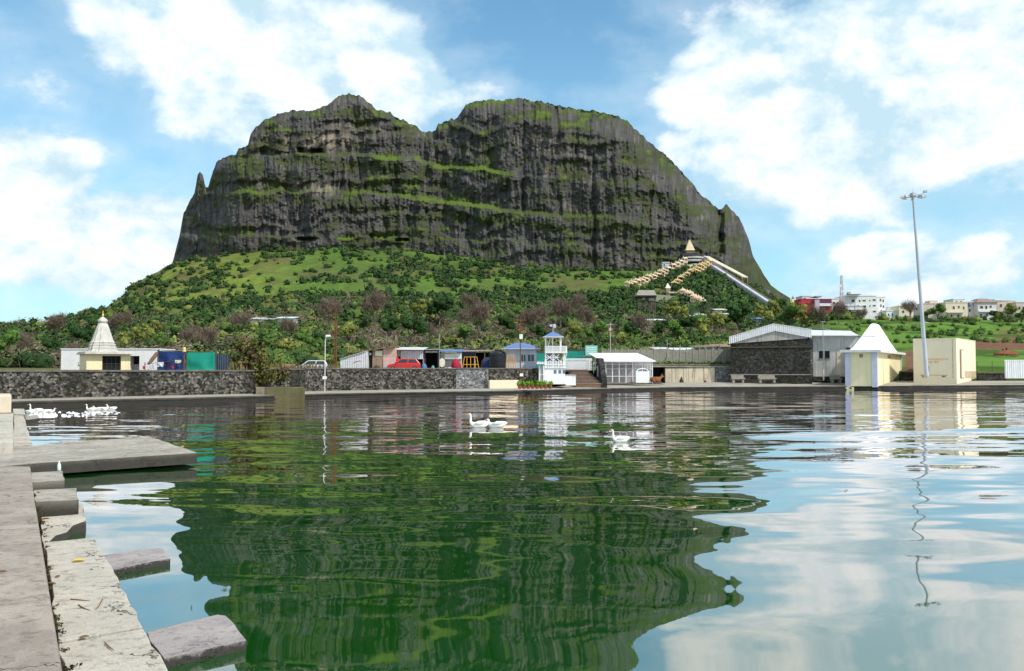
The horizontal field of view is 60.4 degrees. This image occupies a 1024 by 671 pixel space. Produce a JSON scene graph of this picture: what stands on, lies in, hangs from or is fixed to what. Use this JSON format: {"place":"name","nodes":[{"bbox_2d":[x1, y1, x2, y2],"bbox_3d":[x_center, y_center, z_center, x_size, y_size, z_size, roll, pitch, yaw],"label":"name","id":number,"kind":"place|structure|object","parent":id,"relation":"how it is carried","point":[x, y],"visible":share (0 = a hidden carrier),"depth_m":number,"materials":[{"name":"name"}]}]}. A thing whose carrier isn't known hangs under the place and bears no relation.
{"place":"outdoors","nodes":[
{"label":"outdoors","id":0,"kind":"place"},
{"bbox_2d":[0,466,61,670],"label":"path","id":1,"kind":"structure","parent":0,"point":[28,640],"depth_m":7.71,"materials":[{"name":"stone"}]},
{"bbox_2d":[31,471,64,490],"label":"stone block","id":2,"kind":"structure","parent":1,"relation":"on","point":[48,480],"depth_m":16.33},
{"bbox_2d":[33,491,82,670],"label":"moss","id":3,"kind":"object","parent":1,"relation":"on","point":[72,666],"visible":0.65,"depth_m":7.42,"materials":[{"name":"green plant"}]},
{"bbox_2d":[34,488,78,527],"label":"stone block","id":4,"kind":"structure","parent":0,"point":[56,502],"depth_m":14.05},
{"bbox_2d":[76,312,133,369],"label":"temple","id":5,"kind":"structure","parent":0,"point":[101,353],"depth_m":76.42,"materials":[{"name":"beige paint"}]},
{"bbox_2d":[103,357,119,369],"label":"doorway","id":6,"kind":"structure","parent":5,"relation":"in","point":[105,359],"depth_m":76.36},
{"bbox_2d":[60,348,174,369],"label":"white building","id":7,"kind":"structure","parent":0,"point":[139,358],"depth_m":81.99,"materials":[{"name":"paint"}]},
{"bbox_2d":[172,93,789,372],"bbox_3d":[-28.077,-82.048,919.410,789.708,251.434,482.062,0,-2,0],"label":"mountain","id":8,"kind":"structure","parent":0,"point":[521,182],"depth_m":722.20,"materials":[{"name":"stone"}]},
{"bbox_2d":[0,247,1023,379],"bbox_3d":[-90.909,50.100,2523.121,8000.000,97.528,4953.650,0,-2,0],"label":"hills","id":9,"kind":"structure","parent":0,"point":[281,272],"depth_m":534.81,"materials":[{"name":"plant"}]},
{"bbox_2d":[0,327,22,351],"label":"leafy tree","id":10,"kind":"object","parent":9,"relation":"on","point":[11,336],"visible":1,"depth_m":199.49,"materials":[{"name":"green plant"}]},
{"bbox_2d":[40,337,64,350],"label":"dense tree","id":11,"kind":"object","parent":9,"relation":"on","point":[48,342],"visible":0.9,"depth_m":178.34,"materials":[{"name":"green plant"}]},
{"bbox_2d":[42,311,67,334],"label":"bare tree","id":12,"kind":"object","parent":9,"relation":"on","point":[55,321],"visible":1,"depth_m":399.41,"materials":[{"name":"brown plant"}]},
{"bbox_2d":[68,324,93,346],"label":"dense tree","id":13,"kind":"object","parent":9,"relation":"on","point":[86,334],"visible":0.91,"depth_m":230.63,"materials":[{"name":"green plant"}]},
{"bbox_2d":[107,309,133,330],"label":"bare tree","id":14,"kind":"object","parent":9,"relation":"on","point":[118,318],"visible":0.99,"depth_m":324.81,"materials":[{"name":"brown plant"}]},
{"bbox_2d":[116,325,146,346],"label":"olive tree","id":15,"kind":"object","parent":9,"relation":"on","point":[138,334],"visible":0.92,"depth_m":199.50,"materials":[{"name":"green plant"}]},
{"bbox_2d":[139,320,163,337],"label":"olive tree","id":16,"kind":"object","parent":9,"relation":"on","point":[156,326],"visible":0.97,"depth_m":251.93,"materials":[{"name":"green plant"}]},
{"bbox_2d":[152,331,173,348],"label":"leafy tree","id":17,"kind":"object","parent":9,"relation":"on","point":[157,337],"visible":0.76,"depth_m":184.65,"materials":[{"name":"green plant"}]},
{"bbox_2d":[158,349,193,369],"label":"tarp shelter","id":18,"kind":"object","parent":9,"relation":"on","point":[164,356],"visible":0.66,"depth_m":77.98,"materials":[{"name":"blue fabric"}]},
{"bbox_2d":[175,324,202,341],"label":"bare tree","id":19,"kind":"object","parent":9,"relation":"on","point":[184,333],"visible":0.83,"depth_m":203.65,"materials":[{"name":"brown plant"}]},
{"bbox_2d":[187,351,215,371],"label":"green enclosure","id":20,"kind":"object","parent":9,"relation":"on","point":[202,361],"visible":0.83,"depth_m":79.01,"materials":[{"name":"teal fabric"}]},
{"bbox_2d":[191,324,220,348],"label":"bare tree","id":21,"kind":"object","parent":9,"relation":"on","point":[204,335],"visible":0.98,"depth_m":175.47,"materials":[{"name":"brown plant"}]},
{"bbox_2d":[216,353,228,369],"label":"tin fence","id":22,"kind":"object","parent":9,"relation":"on","point":[222,361],"visible":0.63,"depth_m":79.47,"materials":[{"name":"blue metal"}]},
{"bbox_2d":[229,309,251,329],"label":"bare tree","id":23,"kind":"object","parent":9,"relation":"on","point":[245,319],"visible":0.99,"depth_m":265.75,"materials":[{"name":"brown plant"}]},
{"bbox_2d":[228,362,340,369],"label":"dry grass","id":24,"kind":"structure","parent":9,"relation":"on","point":[231,366],"depth_m":83.60,"materials":[{"name":"brown plant"}]},
{"bbox_2d":[279,316,297,334],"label":"bare tree","id":25,"kind":"object","parent":9,"relation":"on","point":[284,325],"visible":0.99,"depth_m":237.54,"materials":[{"name":"brown plant"}]},
{"bbox_2d":[292,328,324,346],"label":"leafy tree","id":26,"kind":"object","parent":9,"relation":"on","point":[302,335],"visible":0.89,"depth_m":177.32,"materials":[{"name":"green plant"}]},
{"bbox_2d":[315,292,345,325],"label":"bare tree","id":27,"kind":"object","parent":9,"relation":"on","point":[328,309],"visible":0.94,"depth_m":272.68,"materials":[{"name":"brown plant"}]},
{"bbox_2d":[338,321,357,342],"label":"olive tree","id":28,"kind":"object","parent":9,"relation":"on","point":[348,328],"visible":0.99,"depth_m":209.24,"materials":[{"name":"green plant"}]},
{"bbox_2d":[340,351,368,367],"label":"tin shed","id":29,"kind":"structure","parent":9,"relation":"on","point":[359,360],"depth_m":98.96,"materials":[{"name":"grey metal"}]},
{"bbox_2d":[357,287,392,327],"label":"bare tree","id":30,"kind":"object","parent":9,"relation":"on","point":[377,302],"visible":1,"depth_m":280.69,"materials":[{"name":"brown plant"}]},
{"bbox_2d":[365,346,398,367],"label":"board shed","id":31,"kind":"structure","parent":9,"relation":"on","point":[383,357],"depth_m":100.95,"materials":[{"name":"pink paint"}]},
{"bbox_2d":[381,315,399,336],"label":"dense tree","id":32,"kind":"object","parent":9,"relation":"on","point":[391,323],"visible":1,"depth_m":229.69,"materials":[{"name":"green plant"}]},
{"bbox_2d":[387,359,420,367],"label":"parked car","id":33,"kind":"object","parent":9,"relation":"on","point":[407,363],"visible":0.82,"depth_m":99.22,"materials":[{"name":"red paint"}]},
{"bbox_2d":[397,347,427,367],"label":"tin shed","id":34,"kind":"structure","parent":9,"relation":"on","point":[417,353],"depth_m":102.75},
{"bbox_2d":[399,315,429,345],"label":"dense tree","id":35,"kind":"object","parent":9,"relation":"on","point":[417,324],"visible":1,"depth_m":213.75,"materials":[{"name":"green plant"}]},
{"bbox_2d":[410,297,438,320],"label":"olive tree","id":36,"kind":"object","parent":9,"relation":"on","point":[417,306],"visible":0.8,"depth_m":297.41,"materials":[{"name":"green plant"}]},
{"bbox_2d":[0,247,855,367],"bbox_3d":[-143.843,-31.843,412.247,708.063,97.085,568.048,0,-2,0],"label":"dry scrub","id":37,"kind":"object","parent":9,"relation":"on","point":[416,341],"visible":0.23,"depth_m":274.70,"materials":[{"name":"brown plant"}]},
{"bbox_2d":[424,349,441,367],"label":"open stall","id":38,"kind":"object","parent":9,"relation":"on","point":[431,357],"visible":0.66,"depth_m":104.94,"materials":[{"name":"grey metal"}]},
{"bbox_2d":[422,296,455,329],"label":"dense tree","id":39,"kind":"object","parent":9,"relation":"on","point":[435,306],"visible":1,"depth_m":290.70,"materials":[{"name":"green plant"}]},
{"bbox_2d":[440,349,463,367],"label":"blue roof stall","id":40,"kind":"object","parent":9,"relation":"on","point":[448,358],"visible":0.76,"depth_m":102.95,"materials":[{"name":"white paint"}]},
{"bbox_2d":[454,296,493,334],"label":"bare tree","id":41,"kind":"object","parent":9,"relation":"on","point":[480,309],"visible":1,"depth_m":256.25,"materials":[{"name":"brown plant"}]},
{"bbox_2d":[462,350,502,367],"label":"dark stall","id":42,"kind":"object","parent":9,"relation":"on","point":[479,356],"visible":0.59,"depth_m":105.74},
{"bbox_2d":[490,349,505,367],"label":"water tank","id":43,"kind":"object","parent":9,"relation":"on","point":[497,358],"visible":0.94,"depth_m":99.22,"materials":[{"name":"black plastic"}]},
{"bbox_2d":[496,315,515,333],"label":"dense tree","id":44,"kind":"object","parent":9,"relation":"on","point":[505,321],"visible":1,"depth_m":261.39,"materials":[{"name":"green plant"}]},
{"bbox_2d":[0,245,1023,367],"bbox_3d":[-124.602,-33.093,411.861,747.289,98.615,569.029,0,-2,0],"label":"green scrub","id":45,"kind":"object","parent":9,"relation":"on","point":[302,353],"visible":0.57,"depth_m":411.09,"materials":[{"name":"green plant"}]},
{"bbox_2d":[502,343,540,367],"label":"kiosk","id":46,"kind":"object","parent":9,"relation":"on","point":[528,355],"visible":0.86,"depth_m":99.96,"materials":[{"name":"blue paint"}]},
{"bbox_2d":[517,301,551,334],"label":"bare tree","id":47,"kind":"object","parent":9,"relation":"on","point":[537,314],"visible":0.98,"depth_m":258.40,"materials":[{"name":"brown plant"}]},
{"bbox_2d":[542,324,566,383],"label":"lookout tower","id":48,"kind":"structure","parent":9,"relation":"on","point":[555,374],"depth_m":97.42,"materials":[{"name":"white paint"}]},
{"bbox_2d":[547,295,575,327],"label":"bare tree","id":49,"kind":"object","parent":9,"relation":"on","point":[562,307],"visible":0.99,"depth_m":313.70,"materials":[{"name":"brown plant"}]},
{"bbox_2d":[564,358,591,369],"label":"white railing","id":50,"kind":"object","parent":9,"relation":"on","point":[573,364],"visible":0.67,"depth_m":109.96,"materials":[{"name":"paint"}]},
{"bbox_2d":[574,303,596,328],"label":"bare tree","id":51,"kind":"object","parent":9,"relation":"on","point":[581,314],"visible":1,"depth_m":292.39,"materials":[{"name":"brown plant"}]},
{"bbox_2d":[584,319,608,337],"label":"leafy tree","id":52,"kind":"object","parent":9,"relation":"on","point":[594,329],"visible":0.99,"depth_m":242.28,"materials":[{"name":"green plant"}]},
{"bbox_2d":[634,290,666,314],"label":"lattice platform","id":53,"kind":"structure","parent":9,"relation":"on","point":[649,295],"depth_m":377.56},
{"bbox_2d":[624,256,687,286],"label":"covered stairway","id":54,"kind":"object","parent":9,"relation":"on","point":[678,264],"visible":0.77,"depth_m":641.29,"materials":[{"name":"stone"}]},
{"bbox_2d":[602,348,730,370],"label":"concrete fence","id":55,"kind":"object","parent":9,"relation":"on","point":[696,356],"visible":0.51,"depth_m":130.98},
{"bbox_2d":[666,318,684,338],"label":"leafy tree","id":56,"kind":"object","parent":9,"relation":"on","point":[674,328],"visible":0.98,"depth_m":229.63,"materials":[{"name":"green plant"}]},
{"bbox_2d":[663,301,689,318],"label":"olive tree","id":57,"kind":"object","parent":9,"relation":"on","point":[672,307],"visible":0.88,"depth_m":318.76,"materials":[{"name":"green plant"}]},
{"bbox_2d":[677,315,697,333],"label":"dense tree","id":58,"kind":"object","parent":9,"relation":"on","point":[685,321],"visible":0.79,"depth_m":241.36,"materials":[{"name":"green plant"}]},
{"bbox_2d":[671,259,711,284],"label":"covered stairway","id":59,"kind":"object","parent":9,"relation":"on","point":[705,264],"visible":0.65,"depth_m":633.77,"materials":[{"name":"yellow stone"}]},
{"bbox_2d":[653,358,730,363],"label":"hedge","id":60,"kind":"object","parent":9,"relation":"on","point":[689,362],"visible":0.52,"depth_m":126.45,"materials":[{"name":"green plant"}]},
{"bbox_2d":[677,240,709,264],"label":"cliff temple","id":61,"kind":"structure","parent":9,"relation":"on","point":[692,256],"depth_m":675.87,"materials":[{"name":"paint"}]},
{"bbox_2d":[694,312,724,335],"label":"olive tree","id":62,"kind":"object","parent":9,"relation":"on","point":[716,321],"visible":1,"depth_m":237.00,"materials":[{"name":"green plant"}]},
{"bbox_2d":[703,256,747,284],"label":"station roof","id":63,"kind":"structure","parent":9,"relation":"on","point":[723,266],"depth_m":654.70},
{"bbox_2d":[725,302,751,333],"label":"dense tree","id":64,"kind":"object","parent":9,"relation":"on","point":[737,312],"visible":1,"depth_m":281.12,"materials":[{"name":"green plant"}]},
{"bbox_2d":[710,264,770,306],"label":"funicular track","id":65,"kind":"structure","parent":9,"relation":"on","point":[749,290],"depth_m":607.08,"materials":[{"name":"metal"}]},
{"bbox_2d":[753,299,782,324],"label":"olive tree","id":66,"kind":"object","parent":9,"relation":"on","point":[766,313],"visible":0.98,"depth_m":389.88,"materials":[{"name":"green plant"}]},
{"bbox_2d":[729,323,811,383],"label":"stone shed","id":67,"kind":"structure","parent":9,"relation":"on","point":[782,353],"depth_m":114.85,"materials":[{"name":"stone"}]},
{"bbox_2d":[775,301,799,324],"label":"leafy tree","id":68,"kind":"object","parent":9,"relation":"on","point":[789,313],"visible":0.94,"depth_m":357.33,"materials":[{"name":"green plant"}]},
{"bbox_2d":[796,303,820,327],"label":"olive tree","id":69,"kind":"object","parent":9,"relation":"on","point":[801,312],"visible":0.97,"depth_m":315.89,"materials":[{"name":"green plant"}]},
{"bbox_2d":[794,296,831,318],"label":"house","id":70,"kind":"structure","parent":9,"relation":"on","point":[825,303],"depth_m":385.75,"materials":[{"name":"red paint"}]},
{"bbox_2d":[807,304,828,326],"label":"bare tree","id":71,"kind":"object","parent":9,"relation":"on","point":[821,311],"visible":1,"depth_m":313.86,"materials":[{"name":"brown plant"}]},
{"bbox_2d":[835,292,876,319],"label":"apartment block","id":72,"kind":"structure","parent":9,"relation":"on","point":[858,301],"depth_m":392.83,"materials":[{"name":"white paint"}]},
{"bbox_2d":[919,300,940,319],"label":"house","id":73,"kind":"structure","parent":9,"relation":"on","point":[930,304],"depth_m":392.77,"materials":[{"name":"beige paint"}]},
{"bbox_2d":[941,302,967,317],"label":"house","id":74,"kind":"structure","parent":9,"relation":"on","point":[956,309],"depth_m":388.72,"materials":[{"name":"beige paint"}]},
{"bbox_2d":[972,299,997,319],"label":"house","id":75,"kind":"structure","parent":9,"relation":"on","point":[982,307],"depth_m":387.78,"materials":[{"name":"white paint"}]},
{"bbox_2d":[995,302,1018,324],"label":"olive tree","id":76,"kind":"object","parent":9,"relation":"on","point":[1010,309],"visible":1,"depth_m":332.94,"materials":[{"name":"green plant"}]},
{"bbox_2d":[0,0,1023,322],"label":"sky","id":77,"kind":"structure","parent":0,"point":[811,120],"materials":[{"name":"blue"}]},
{"bbox_2d":[11,389,1023,670],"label":"water","id":78,"kind":"structure","parent":0,"point":[765,531],"depth_m":13.93,"materials":[{"name":"liquid"}]},
{"bbox_2d":[0,413,13,453],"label":"stone step","id":79,"kind":"object","parent":78,"relation":"in","point":[6,435],"visible":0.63,"depth_m":25.87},
{"bbox_2d":[0,393,11,413],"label":"stone block","id":80,"kind":"structure","parent":79,"relation":"on","point":[5,402],"depth_m":37.55,"materials":[{"name":"stone"}]},
{"bbox_2d":[13,415,32,447],"bbox_3d":[-18.753,4.017,33.507,0.488,1.160,19.846,1,-3,-30],"label":"stone step","id":81,"kind":"object","parent":78,"relation":"in","point":[21,436],"visible":0.44,"depth_m":29.45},
{"bbox_2d":[41,503,85,547],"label":"stone slab","id":82,"kind":"structure","parent":78,"relation":"in","point":[64,527],"depth_m":13.43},
{"bbox_2d":[43,538,102,565],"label":"stone slab","id":83,"kind":"structure","parent":78,"relation":"in","point":[75,548],"depth_m":10.76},
{"bbox_2d":[47,555,111,593],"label":"stone slab","id":84,"kind":"structure","parent":78,"relation":"in","point":[88,563],"depth_m":9.92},
{"bbox_2d":[50,568,141,647],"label":"stone slab","id":85,"kind":"structure","parent":78,"relation":"in","point":[114,612],"depth_m":8.15,"materials":[{"name":"stone"}]},
{"bbox_2d":[59,629,167,670],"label":"stone slab","id":86,"kind":"structure","parent":78,"relation":"in","point":[134,650],"depth_m":6.81,"materials":[{"name":"stone"}]},
{"bbox_2d":[104,548,169,574],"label":"stone slab","id":87,"kind":"structure","parent":78,"relation":"in","point":[126,562],"depth_m":11.24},
{"bbox_2d":[147,615,245,667],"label":"stone slab","id":88,"kind":"structure","parent":78,"relation":"in","point":[197,640],"depth_m":7.85,"materials":[{"name":"stone"}]},
{"bbox_2d":[256,387,304,398],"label":"planter block","id":89,"kind":"structure","parent":78,"relation":"in","point":[288,392],"depth_m":73.92,"materials":[{"name":"concrete"}]},
{"bbox_2d":[11,385,1023,408],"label":"embankment","id":90,"kind":"structure","parent":0,"point":[57,403],"depth_m":86.40,"materials":[{"name":"stone"}]},
{"bbox_2d":[11,381,1023,400],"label":"promenade","id":91,"kind":"structure","parent":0,"point":[729,384],"depth_m":105.58,"materials":[{"name":"concrete"}]},
{"bbox_2d":[0,370,264,400],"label":"stone wall","id":92,"kind":"structure","parent":91,"relation":"on","point":[24,384],"depth_m":65.68,"materials":[{"name":"stone"}]},
{"bbox_2d":[230,336,291,387],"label":"bush","id":93,"kind":"object","parent":91,"relation":"on","point":[254,357],"visible":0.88,"depth_m":75.79,"materials":[{"name":"green plant"}]},
{"bbox_2d":[262,368,304,386],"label":"stone wall","id":94,"kind":"structure","parent":91,"relation":"on","point":[297,377],"depth_m":81.06,"materials":[{"name":"stone"}]},
{"bbox_2d":[302,368,455,393],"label":"stone wall","id":95,"kind":"structure","parent":91,"relation":"on","point":[338,379],"depth_m":88.57,"materials":[{"name":"stone"}]},
{"bbox_2d":[456,368,488,388],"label":"stone wall","id":96,"kind":"structure","parent":91,"relation":"on","point":[471,378],"depth_m":94.39,"materials":[{"name":"stone"}]},
{"bbox_2d":[488,380,517,390],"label":"plaster plinth","id":97,"kind":"structure","parent":91,"relation":"on","point":[495,384],"depth_m":95.81,"materials":[{"name":"beige paint"}]},
{"bbox_2d":[488,368,539,387],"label":"stone wall","id":98,"kind":"structure","parent":91,"relation":"on","point":[530,374],"depth_m":97.09,"materials":[{"name":"stone"}]},
{"bbox_2d":[566,358,606,388],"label":"staircase","id":99,"kind":"structure","parent":91,"relation":"on","point":[585,378],"depth_m":102.94,"materials":[{"name":"brown stone"}]},
{"bbox_2d":[588,353,655,383],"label":"cage house","id":100,"kind":"structure","parent":91,"relation":"on","point":[621,368],"depth_m":111.33,"materials":[{"name":"white paint"}]},
{"bbox_2d":[635,368,649,382],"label":"white cabinet","id":101,"kind":"object","parent":91,"relation":"on","point":[642,377],"visible":1,"depth_m":107.29,"materials":[{"name":"paint"}]},
{"bbox_2d":[665,366,730,381],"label":"panel wall","id":102,"kind":"structure","parent":91,"relation":"on","point":[692,373],"depth_m":117.89,"materials":[{"name":"concrete"}]},
{"bbox_2d":[715,367,730,381],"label":"stone wall","id":103,"kind":"structure","parent":91,"relation":"on","point":[722,374],"depth_m":117.91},
{"bbox_2d":[810,330,858,380],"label":"side building","id":104,"kind":"structure","parent":91,"relation":"on","point":[832,343],"depth_m":116.55,"materials":[{"name":"paint"}]},
{"bbox_2d":[900,190,930,377],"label":"mast","id":105,"kind":"object","parent":91,"relation":"on","point":[923,334],"visible":1,"depth_m":109.71,"materials":[{"name":"metal"}]},
{"bbox_2d":[913,338,975,385],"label":"pump house","id":106,"kind":"structure","parent":91,"relation":"on","point":[954,359],"depth_m":114.73,"materials":[{"name":"paint"}]},
{"bbox_2d":[976,372,1006,380],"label":"wall","id":107,"kind":"structure","parent":91,"relation":"on","point":[982,376],"depth_m":120.66,"materials":[{"name":"stone"}]},
{"bbox_2d":[1004,360,1023,377],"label":"white fence","id":108,"kind":"object","parent":91,"relation":"on","point":[1014,368],"visible":1,"depth_m":112.40,"materials":[{"name":"metal"}]},
{"bbox_2d":[840,324,905,389],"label":"shrine","id":109,"kind":"object","parent":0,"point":[873,357],"visible":0.94,"depth_m":108.98,"materials":[{"name":"beige paint"}]},
{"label":"platform pier","id":110,"kind":"object","parent":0,"visible":0},
{"bbox_2d":[0,437,196,472],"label":"stone platform","id":111,"kind":"structure","parent":110,"relation":"on","point":[100,455],"depth_m":22.38,"materials":[{"name":"stone"}]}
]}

